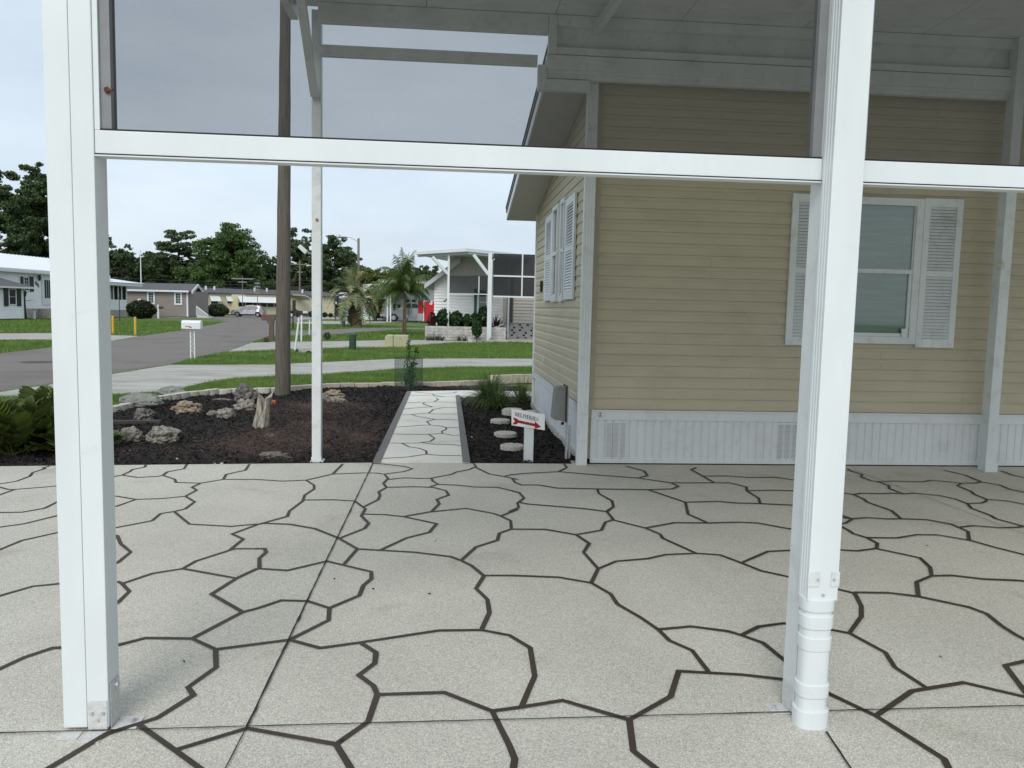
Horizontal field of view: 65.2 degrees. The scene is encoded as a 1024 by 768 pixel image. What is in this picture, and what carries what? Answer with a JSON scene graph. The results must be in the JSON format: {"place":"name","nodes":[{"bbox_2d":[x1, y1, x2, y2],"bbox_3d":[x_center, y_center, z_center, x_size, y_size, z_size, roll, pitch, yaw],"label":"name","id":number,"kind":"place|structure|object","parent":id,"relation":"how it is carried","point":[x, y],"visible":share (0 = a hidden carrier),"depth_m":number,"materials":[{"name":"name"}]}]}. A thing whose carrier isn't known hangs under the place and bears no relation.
{"place":"outdoors","nodes":[
{"label":"outdoors","id":0,"kind":"place"},
{"bbox_2d":[0,333,138,340],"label":"opposite driveway","id":1,"kind":"structure","parent":0,"point":[26,336],"depth_m":32.95,"materials":[{"name":"concrete"}]},
{"bbox_2d":[0,316,339,391],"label":"road","id":2,"kind":"structure","parent":0,"point":[162,349],"depth_m":25.75,"materials":[{"name":"grey asphalt"}]},
{"bbox_2d":[231,305,265,316],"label":"parked car","id":3,"kind":"object","parent":2,"relation":"on","point":[257,310],"visible":0.95,"depth_m":89.74,"materials":[{"name":"silver metal"}]},
{"bbox_2d":[110,277,311,281],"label":"power line","id":4,"kind":"object","parent":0,"point":[210,281],"visible":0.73,"depth_m":108.27,"materials":[{"name":"black paint"}]},
{"bbox_2d":[138,282,311,284],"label":"power line","id":5,"kind":"object","parent":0,"point":[243,284],"visible":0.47,"depth_m":108.55,"materials":[{"name":"black paint"}]},
{"bbox_2d":[202,286,304,287],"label":"power line","id":6,"kind":"object","parent":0,"point":[245,287],"visible":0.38,"depth_m":108.56,"materials":[{"name":"black paint"}]},
{"bbox_2d":[0,358,531,396],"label":"driveway","id":7,"kind":"structure","parent":0,"point":[153,379],"depth_m":18.61,"materials":[{"name":"concrete"}]},
{"bbox_2d":[0,314,532,398],"bbox_3d":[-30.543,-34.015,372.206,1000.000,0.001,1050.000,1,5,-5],"label":"lawn ground","id":8,"kind":"structure","parent":0,"point":[128,317],"depth_m":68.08,"materials":[{"name":"plant"}]},
{"bbox_2d":[0,278,34,319],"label":"white cottage","id":9,"kind":"structure","parent":8,"relation":"on","point":[11,299],"depth_m":56.42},
{"bbox_2d":[8,288,16,304],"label":"window","id":10,"kind":"structure","parent":9,"relation":"in","point":[12,296],"depth_m":56.41,"materials":[{"name":"white glass"}]},
{"bbox_2d":[0,170,45,251],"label":"oak tree","id":11,"kind":"object","parent":8,"relation":"on","point":[6,194],"visible":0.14,"depth_m":85.99,"materials":[{"name":"green plant"}]},
{"bbox_2d":[0,162,48,257],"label":"oak tree","id":12,"kind":"object","parent":8,"relation":"on","point":[31,210],"visible":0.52,"depth_m":81.39,"materials":[{"name":"green plant"}]},
{"bbox_2d":[23,290,30,318],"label":"lamp post","id":13,"kind":"object","parent":8,"relation":"on","point":[25,300],"visible":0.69,"depth_m":59.76,"materials":[{"name":"black metal"}]},
{"bbox_2d":[19,204,118,279],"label":"oak tree","id":14,"kind":"object","parent":8,"relation":"on","point":[41,246],"visible":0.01,"depth_m":82.94,"materials":[{"name":"green plant"}]},
{"bbox_2d":[0,253,142,317],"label":"white house","id":15,"kind":"structure","parent":8,"relation":"on","point":[33,271],"depth_m":62.74,"materials":[{"name":"white paint"}]},
{"bbox_2d":[41,278,50,304],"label":"door","id":16,"kind":"structure","parent":15,"relation":"in","point":[46,295],"depth_m":63.30,"materials":[{"name":"white plastic"}]},
{"bbox_2d":[109,243,156,282],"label":"oak tree","id":17,"kind":"object","parent":8,"relation":"on","point":[130,265],"visible":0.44,"depth_m":117.84,"materials":[{"name":"green plant"}]},
{"bbox_2d":[125,300,157,318],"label":"hedge bush","id":18,"kind":"object","parent":8,"relation":"on","point":[142,309],"visible":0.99,"depth_m":69.01,"materials":[{"name":"green plant"}]},
{"bbox_2d":[125,252,173,282],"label":"oak tree","id":19,"kind":"object","parent":8,"relation":"on","point":[156,278],"visible":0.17,"depth_m":127.37,"materials":[{"name":"green plant"}]},
{"bbox_2d":[122,283,211,317],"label":"taupe house","id":20,"kind":"structure","parent":8,"relation":"on","point":[182,300],"depth_m":80.34,"materials":[{"name":"grey paint"}]},
{"bbox_2d":[147,291,154,303],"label":"window","id":21,"kind":"structure","parent":20,"relation":"in","point":[150,295],"depth_m":80.24,"materials":[{"name":"white glass"}]},
{"bbox_2d":[174,292,181,304],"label":"window","id":22,"kind":"structure","parent":20,"relation":"in","point":[177,295],"depth_m":80.16,"materials":[{"name":"white glass"}]},
{"bbox_2d":[157,386,183,394],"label":"boulder","id":23,"kind":"object","parent":8,"relation":"on","point":[168,390],"visible":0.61,"depth_m":13.13,"materials":[{"name":"stone"}]},
{"bbox_2d":[134,229,213,282],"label":"pine tree","id":24,"kind":"object","parent":8,"relation":"on","point":[169,262],"visible":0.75,"depth_m":121.23,"materials":[{"name":"green plant"}]},
{"bbox_2d":[181,320,202,357],"bbox_3d":[-8.817,-1.196,22.058,0.512,1.120,0.228,1,5,-5],"label":"mailbox","id":25,"kind":"object","parent":8,"relation":"on","point":[192,324],"visible":0.98,"depth_m":21.93,"materials":[{"name":"white paint"}]},
{"bbox_2d":[173,266,215,286],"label":"oak tree","id":26,"kind":"object","parent":8,"relation":"on","point":[183,278],"visible":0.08,"depth_m":120.19,"materials":[{"name":"green plant"}]},
{"bbox_2d":[208,303,229,316],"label":"hedge bush","id":27,"kind":"object","parent":8,"relation":"on","point":[219,310],"visible":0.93,"depth_m":88.14,"materials":[{"name":"green plant"}]},
{"bbox_2d":[170,222,275,293],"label":"sweetgum tree","id":28,"kind":"object","parent":8,"relation":"on","point":[232,253],"visible":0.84,"depth_m":115.78,"materials":[{"name":"green plant"}]},
{"bbox_2d":[231,276,252,315],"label":"antenna","id":29,"kind":"object","parent":8,"relation":"on","point":[242,281],"visible":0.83,"depth_m":97.88,"materials":[{"name":"grey metal"}]},
{"bbox_2d":[0,359,531,404],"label":"grass","id":30,"kind":"structure","parent":8,"relation":"on","point":[453,373],"depth_m":17.83,"materials":[{"name":"green plant"}]},
{"bbox_2d":[0,338,532,362],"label":"grass","id":31,"kind":"structure","parent":8,"relation":"on","point":[474,350],"depth_m":26.63,"materials":[{"name":"green plant"}]},
{"bbox_2d":[261,314,275,340],"bbox_3d":[-10.278,-2.354,33.758,0.593,1.175,0.310,1,5,-5],"label":"mailbox","id":32,"kind":"object","parent":8,"relation":"on","point":[270,319],"visible":0.82,"depth_m":33.64,"materials":[{"name":"brown plastic"}]},
{"bbox_2d":[260,256,276,289],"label":"oak tree","id":33,"kind":"object","parent":8,"relation":"on","point":[268,275],"visible":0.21,"depth_m":133.05,"materials":[{"name":"green plant"}]},
{"bbox_2d":[202,286,335,314],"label":"cream house","id":34,"kind":"structure","parent":8,"relation":"on","point":[301,300],"depth_m":105.98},
{"bbox_2d":[0,385,589,465],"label":"mulch bed","id":35,"kind":"object","parent":8,"relation":"on","point":[481,416],"visible":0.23,"depth_m":9.49,"materials":[{"name":"black wood"}]},
{"bbox_2d":[0,385,53,444],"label":"cycad plant","id":36,"kind":"object","parent":35,"relation":"on","point":[45,392],"visible":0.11,"depth_m":8.45,"materials":[{"name":"green plant"}]},
{"bbox_2d":[0,395,54,455],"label":"cycad plant","id":37,"kind":"object","parent":35,"relation":"on","point":[19,425],"visible":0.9,"depth_m":7.88,"materials":[{"name":"green plant"}]},
{"bbox_2d":[24,404,127,450],"bbox_3d":[-4.537,0.460,8.226,0.979,0.488,0.878,1,5,-5],"label":"cycad plant","id":38,"kind":"object","parent":35,"relation":"on","point":[49,434],"visible":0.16,"depth_m":8.03,"materials":[{"name":"green plant"}]},
{"bbox_2d":[117,426,145,441],"bbox_3d":[-4.231,0.575,8.880,0.293,0.226,0.195,1,5,-5],"label":"limestone rock","id":39,"kind":"object","parent":35,"relation":"on","point":[134,434],"visible":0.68,"depth_m":8.81,"materials":[{"name":"grey stone"}]},
{"bbox_2d":[113,420,161,424],"bbox_3d":[-4.852,0.483,10.116,0.801,0.060,0.090,1,5,-7],"label":"landscape timber","id":40,"kind":"object","parent":35,"relation":"on","point":[126,422],"visible":0.46,"depth_m":10.09,"materials":[{"name":"grey wood"}]},
{"bbox_2d":[119,393,164,408],"bbox_3d":[-5.465,0.266,11.783,0.653,0.287,0.465,1,5,-5],"label":"boulder","id":41,"kind":"object","parent":35,"relation":"on","point":[143,400],"visible":0.78,"depth_m":11.64,"materials":[{"name":"stone"}]},
{"bbox_2d":[133,407,155,419],"bbox_3d":[-4.797,0.425,10.461,0.264,0.239,0.235,-2,6,-33],"label":"coral rock","id":42,"kind":"object","parent":35,"relation":"on","point":[142,413],"visible":0.74,"depth_m":10.39,"materials":[{"name":"grey stone"}]},
{"bbox_2d":[145,425,181,443],"bbox_3d":[-3.866,0.584,8.860,0.404,0.252,0.288,1,5,-5],"label":"limestone rock","id":43,"kind":"object","parent":35,"relation":"on","point":[162,434],"visible":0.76,"depth_m":8.77,"materials":[{"name":"grey stone"}]},
{"bbox_2d":[170,400,202,413],"bbox_3d":[-4.590,0.343,11.294,0.480,0.228,0.267,1,5,-5],"label":"coral rock","id":44,"kind":"object","parent":35,"relation":"on","point":[183,406],"visible":0.8,"depth_m":11.22,"materials":[{"name":"beige stone"}]},
{"bbox_2d":[205,388,218,394],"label":"edging block","id":45,"kind":"structure","parent":35,"relation":"on","point":[214,391],"depth_m":13.54,"materials":[{"name":"concrete"}]},
{"bbox_2d":[215,407,235,418],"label":"limestone rock","id":46,"kind":"object","parent":35,"relation":"on","point":[226,413],"visible":0.71,"depth_m":10.69,"materials":[{"name":"grey stone"}]},
{"bbox_2d":[233,398,256,410],"bbox_3d":[-3.872,0.320,11.678,0.395,0.235,0.245,1,5,-5],"label":"limestone rock","id":47,"kind":"object","parent":35,"relation":"on","point":[246,404],"visible":0.7,"depth_m":11.61,"materials":[{"name":"grey stone"}]},
{"bbox_2d":[233,383,258,402],"bbox_3d":[-4.210,0.188,12.678,0.414,0.407,0.338,4,6,24],"label":"coral rock","id":48,"kind":"object","parent":35,"relation":"on","point":[244,391],"visible":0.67,"depth_m":12.58,"materials":[{"name":"grey stone"}]},
{"bbox_2d":[253,392,272,428],"bbox_3d":[-3.140,0.327,10.068,0.255,0.466,0.214,1,5,-5],"label":"tree stump","id":49,"kind":"object","parent":35,"relation":"on","point":[262,415],"visible":1,"depth_m":10.00,"materials":[{"name":"grey wood"}]},
{"bbox_2d":[257,387,269,393],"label":"edging block","id":50,"kind":"structure","parent":35,"relation":"on","point":[264,390],"depth_m":13.96,"materials":[{"name":"concrete"}]},
{"bbox_2d":[259,451,290,459],"bbox_3d":[-2.404,0.731,8.146,0.330,0.094,0.167,1,5,-5],"label":"limestone rock","id":51,"kind":"object","parent":35,"relation":"on","point":[274,454],"visible":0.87,"depth_m":8.09,"materials":[{"name":"grey stone"}]},
{"bbox_2d":[275,165,290,395],"bbox_3d":[-3.823,-4.271,13.280,0.265,9.053,0.263,6,7,39],"label":"utility pole","id":52,"kind":"object","parent":35,"relation":"on","point":[282,340],"visible":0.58,"depth_m":13.44,"materials":[{"name":"brown wood"}]},
{"bbox_2d":[322,389,345,396],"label":"limestone rock","id":53,"kind":"object","parent":35,"relation":"on","point":[333,392],"visible":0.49,"depth_m":13.49,"materials":[{"name":"beige stone"}]},
{"bbox_2d":[328,396,347,402],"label":"limestone rock","id":54,"kind":"object","parent":35,"relation":"on","point":[336,398],"visible":0.59,"depth_m":12.77,"materials":[{"name":"grey stone"}]},
{"bbox_2d":[401,339,418,388],"bbox_3d":[-1.947,-0.372,15.219,0.305,0.954,0.285,-4,7,-43],"label":"sapling","id":55,"kind":"object","parent":35,"relation":"on","point":[409,376],"visible":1,"depth_m":15.21,"materials":[{"name":"green plant"}]},
{"bbox_2d":[435,381,448,386],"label":"edging block","id":56,"kind":"structure","parent":35,"relation":"on","point":[441,383],"depth_m":15.99,"materials":[{"name":"concrete"}]},
{"bbox_2d":[454,367,525,407],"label":"ornamental grass","id":57,"kind":"object","parent":35,"relation":"on","point":[483,390],"depth_m":12.86,"materials":[{"name":"green plant"}]},
{"bbox_2d":[490,418,509,423],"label":"stepping stone","id":58,"kind":"object","parent":35,"relation":"on","point":[500,421],"visible":0.99,"depth_m":10.81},
{"bbox_2d":[474,380,526,409],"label":"ornamental grass","id":59,"kind":"object","parent":35,"relation":"on","point":[497,404],"depth_m":12.39,"materials":[{"name":"green plant"}]},
{"bbox_2d":[494,431,516,437],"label":"stepping stone","id":60,"kind":"object","parent":35,"relation":"on","point":[506,434],"visible":1,"depth_m":9.67,"materials":[{"name":"grey stone"}]},
{"bbox_2d":[500,443,523,450],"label":"stepping stone","id":61,"kind":"object","parent":35,"relation":"on","point":[511,446],"visible":0.94,"depth_m":8.80,"materials":[{"name":"grey"}]},
{"bbox_2d":[502,408,521,415],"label":"stepping stone","id":62,"kind":"object","parent":35,"relation":"on","point":[506,411],"visible":0.63,"depth_m":11.04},
{"bbox_2d":[505,376,531,402],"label":"ornamental grass","id":63,"kind":"object","parent":35,"relation":"on","point":[522,392],"depth_m":13.20,"materials":[{"name":"green plant"}]},
{"bbox_2d":[511,409,544,461],"bbox_3d":[0.158,0.532,8.262,0.346,0.565,0.112,1,5,-5],"label":"delivery sign","id":64,"kind":"object","parent":35,"relation":"on","point":[529,422],"visible":0.95,"depth_m":8.20,"materials":[{"name":"white paint"}]},
{"bbox_2d":[551,384,570,458],"bbox_3d":[0.514,0.404,8.382,0.202,0.793,0.220,1,5,-5],"label":"electrical box","id":65,"kind":"object","parent":35,"relation":"on","point":[560,405],"visible":0.94,"depth_m":8.27,"materials":[{"name":"metal"}]},
{"bbox_2d":[294,318,299,349],"bbox_3d":[-7.260,-1.672,27.027,0.211,1.139,0.084,1,5,-5],"label":"pipe stake","id":66,"kind":"object","parent":8,"relation":"on","point":[297,330],"visible":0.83,"depth_m":27.00,"materials":[{"name":"white plastic"}]},
{"bbox_2d":[273,227,322,286],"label":"pine tree","id":67,"kind":"object","parent":8,"relation":"on","point":[297,254],"visible":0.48,"depth_m":128.66,"materials":[{"name":"green plant"}]},
{"bbox_2d":[267,286,330,291],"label":"brown building","id":68,"kind":"structure","parent":8,"relation":"on","point":[292,288],"depth_m":124.54,"materials":[{"name":"beige"}]},
{"bbox_2d":[291,261,309,290],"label":"power pole","id":69,"kind":"object","parent":8,"relation":"on","point":[299,264],"visible":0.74,"depth_m":114.86,"materials":[{"name":"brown wood"}]},
{"bbox_2d":[296,346,322,352],"bbox_3d":[-6.638,-1.105,26.210,0.770,0.242,0.650,1,5,-5],"label":"culvert","id":70,"kind":"object","parent":8,"relation":"on","point":[305,349],"visible":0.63,"depth_m":25.93,"materials":[{"name":"concrete"}]},
{"bbox_2d":[305,235,365,293],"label":"oak tree","id":71,"kind":"object","parent":8,"relation":"on","point":[346,258],"visible":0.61,"depth_m":123.59,"materials":[{"name":"green plant"}]},
{"bbox_2d":[336,234,359,294],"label":"street lamp","id":72,"kind":"object","parent":8,"relation":"on","point":[358,248],"visible":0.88,"depth_m":71.26,"materials":[{"name":"metal"}]},
{"bbox_2d":[334,292,362,315],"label":"blue house","id":73,"kind":"structure","parent":8,"relation":"on","point":[336,302],"depth_m":116.74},
{"bbox_2d":[324,262,378,326],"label":"pindo palm","id":74,"kind":"object","parent":8,"relation":"on","point":[352,303],"visible":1,"depth_m":58.60,"materials":[{"name":"green plant"}]},
{"bbox_2d":[349,334,355,349],"bbox_3d":[-5.605,-1.448,28.151,0.259,0.631,0.259,1,5,-5],"label":"utility pedestal","id":75,"kind":"object","parent":8,"relation":"on","point":[352,341],"visible":0.85,"depth_m":28.04,"materials":[{"name":"green plastic"}]},
{"bbox_2d":[347,267,395,305],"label":"oak tree","id":76,"kind":"object","parent":8,"relation":"on","point":[375,275],"visible":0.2,"depth_m":92.98,"materials":[{"name":"green plant"}]},
{"bbox_2d":[365,285,385,320],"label":"oak tree","id":77,"kind":"object","parent":8,"relation":"on","point":[378,312],"visible":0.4,"depth_m":82.41,"materials":[{"name":"green plant"}]},
{"bbox_2d":[367,247,432,334],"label":"queen palm","id":78,"kind":"object","parent":8,"relation":"on","point":[405,281],"visible":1,"depth_m":43.58,"materials":[{"name":"green plant"}]},
{"bbox_2d":[395,267,424,277],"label":"oak tree","id":79,"kind":"object","parent":8,"relation":"on","point":[417,271],"visible":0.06,"depth_m":140.47,"materials":[{"name":"green plant"}]},
{"bbox_2d":[406,301,433,321],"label":"cargo trailer","id":80,"kind":"object","parent":8,"relation":"on","point":[429,308],"visible":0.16,"depth_m":78.30,"materials":[{"name":"red paint"}]},
{"bbox_2d":[419,265,438,278],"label":"oak tree","id":81,"kind":"object","parent":8,"relation":"on","point":[433,272],"visible":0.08,"depth_m":143.27,"materials":[{"name":"green plant"}]},
{"bbox_2d":[425,325,505,340],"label":"planter wall","id":82,"kind":"structure","parent":8,"relation":"on","point":[498,333],"depth_m":38.10,"materials":[{"name":"stone"}]},
{"bbox_2d":[427,312,436,325],"bbox_3d":[-3.909,-2.840,39.154,0.481,1.383,2.025,1,5,-5],"label":"planter bush","id":83,"kind":"object","parent":82,"relation":"in","point":[431,320],"visible":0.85,"depth_m":38.49,"materials":[{"name":"red plant"}]},
{"bbox_2d":[436,308,450,325],"bbox_3d":[-3.353,-2.941,39.232,0.853,1.595,2.116,1,5,-5],"label":"planter bush","id":84,"kind":"object","parent":82,"relation":"in","point":[441,317],"visible":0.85,"depth_m":38.51,"materials":[{"name":"green plant"}]},
{"bbox_2d":[449,310,462,326],"bbox_3d":[-2.726,-2.890,39.249,0.801,1.520,2.184,1,5,-5],"label":"planter bush","id":85,"kind":"object","parent":82,"relation":"in","point":[456,317],"visible":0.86,"depth_m":38.61,"materials":[{"name":"green plant"}]},
{"bbox_2d":[462,314,471,326],"bbox_3d":[-2.214,-2.809,39.312,0.623,1.369,2.157,1,5,-5],"label":"planter bush","id":86,"kind":"object","parent":82,"relation":"in","point":[466,320],"visible":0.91,"depth_m":38.58,"materials":[{"name":"green plant"}]},
{"bbox_2d":[477,305,486,326],"bbox_3d":[-1.399,-3.002,39.359,0.717,1.781,2.151,1,5,-5],"label":"planter bush","id":87,"kind":"object","parent":82,"relation":"in","point":[482,315],"visible":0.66,"depth_m":38.67,"materials":[{"name":"green plant"}]},
{"bbox_2d":[491,315,504,326],"bbox_3d":[-0.726,-2.981,39.290,1.426,1.064,1.362,5,7,36],"label":"cordyline plant","id":88,"kind":"object","parent":82,"relation":"in","point":[496,323],"visible":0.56,"depth_m":39.22,"materials":[{"name":"red plant"}]},
{"bbox_2d":[415,248,534,342],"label":"neighbour house","id":89,"kind":"structure","parent":8,"relation":"on","point":[471,281],"depth_m":39.10,"materials":[{"name":"white"}]},
{"bbox_2d":[477,295,486,313],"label":"window","id":90,"kind":"structure","parent":89,"relation":"in","point":[481,299],"depth_m":41.05,"materials":[{"name":"white plastic"}]},
{"bbox_2d":[501,374,512,383],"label":"edging block","id":91,"kind":"structure","parent":8,"relation":"on","point":[509,377],"depth_m":16.95,"materials":[{"name":"concrete"}]},
{"bbox_2d":[511,374,523,382],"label":"edging block","id":92,"kind":"structure","parent":8,"relation":"on","point":[516,376],"depth_m":17.08,"materials":[{"name":"concrete"}]},
{"bbox_2d":[506,174,1023,466],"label":"beige house","id":93,"kind":"structure","parent":8,"relation":"on","point":[698,291],"depth_m":8.19,"materials":[{"name":"beige plastic"}]},
{"bbox_2d":[550,203,559,301],"bbox_3d":[0.563,-1.673,10.289,0.055,1.228,0.504,1,5,-5],"label":"window","id":94,"kind":"structure","parent":93,"relation":"in","point":[556,209],"depth_m":10.35,"materials":[{"name":"white metal"}]},
{"bbox_2d":[558,196,567,300],"bbox_3d":[0.611,-1.613,9.641,0.045,1.228,0.332,1,5,-5],"label":"window","id":95,"kind":"structure","parent":93,"relation":"in","point":[562,202],"depth_m":9.70,"materials":[{"name":"white metal"}]},
{"bbox_2d":[853,197,924,343],"bbox_3d":[3.705,-1.154,8.178,0.953,1.479,0.064,1,5,-5],"label":"window","id":96,"kind":"structure","parent":93,"relation":"in","point":[891,229],"depth_m":8.19,"materials":[{"name":"white glass"}]},
{"bbox_2d":[0,0,535,272],"label":"sky","id":97,"kind":"structure","parent":0,"point":[389,210],"materials":[{"name":"white"}]},
{"bbox_2d":[274,328,424,335],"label":"third driveway","id":98,"kind":"structure","parent":0,"point":[334,331],"depth_m":49.02,"materials":[{"name":"concrete"}]},
{"bbox_2d":[228,340,486,351],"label":"second driveway","id":99,"kind":"structure","parent":0,"point":[271,345],"depth_m":31.85,"materials":[{"name":"concrete"}]},
{"bbox_2d":[385,334,408,347],"bbox_3d":[-4.480,-1.661,31.167,0.887,0.503,0.715,1,5,-5],"label":"utility box","id":100,"kind":"object","parent":99,"relation":"on","point":[391,340],"visible":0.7,"depth_m":30.83,"materials":[{"name":"beige"}]},
{"bbox_2d":[471,320,481,342],"bbox_3d":[-1.621,-2.429,36.974,0.564,1.075,0.455,1,5,-5],"label":"planter bush","id":101,"kind":"object","parent":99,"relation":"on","point":[476,329],"visible":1,"depth_m":36.88,"materials":[{"name":"green plant"}]},
{"bbox_2d":[296,321,425,323],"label":"fourth driveway","id":102,"kind":"structure","parent":0,"point":[333,322],"depth_m":75.06,"materials":[{"name":"concrete"}]},
{"bbox_2d":[381,302,427,321],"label":"pickup truck","id":103,"kind":"object","parent":102,"relation":"on","point":[396,314],"visible":0.45,"depth_m":81.68,"materials":[{"name":"silver metal"}]},
{"bbox_2d":[363,280,433,321],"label":"white carport house","id":104,"kind":"structure","parent":0,"point":[430,297],"depth_m":85.62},
{"bbox_2d":[373,390,531,462],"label":"walkway","id":105,"kind":"structure","parent":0,"point":[427,427],"depth_m":9.90,"materials":[{"name":"grey paint"}]},
{"bbox_2d":[0,461,1023,767],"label":"patio","id":106,"kind":"structure","parent":0,"point":[564,615],"depth_m":4.03,"materials":[{"name":"grey paint"}]},
{"bbox_2d":[41,0,1023,743],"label":"carport","id":107,"kind":"object","parent":106,"relation":"on","point":[837,106],"visible":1,"depth_m":2.84,"materials":[{"name":"white paint"}]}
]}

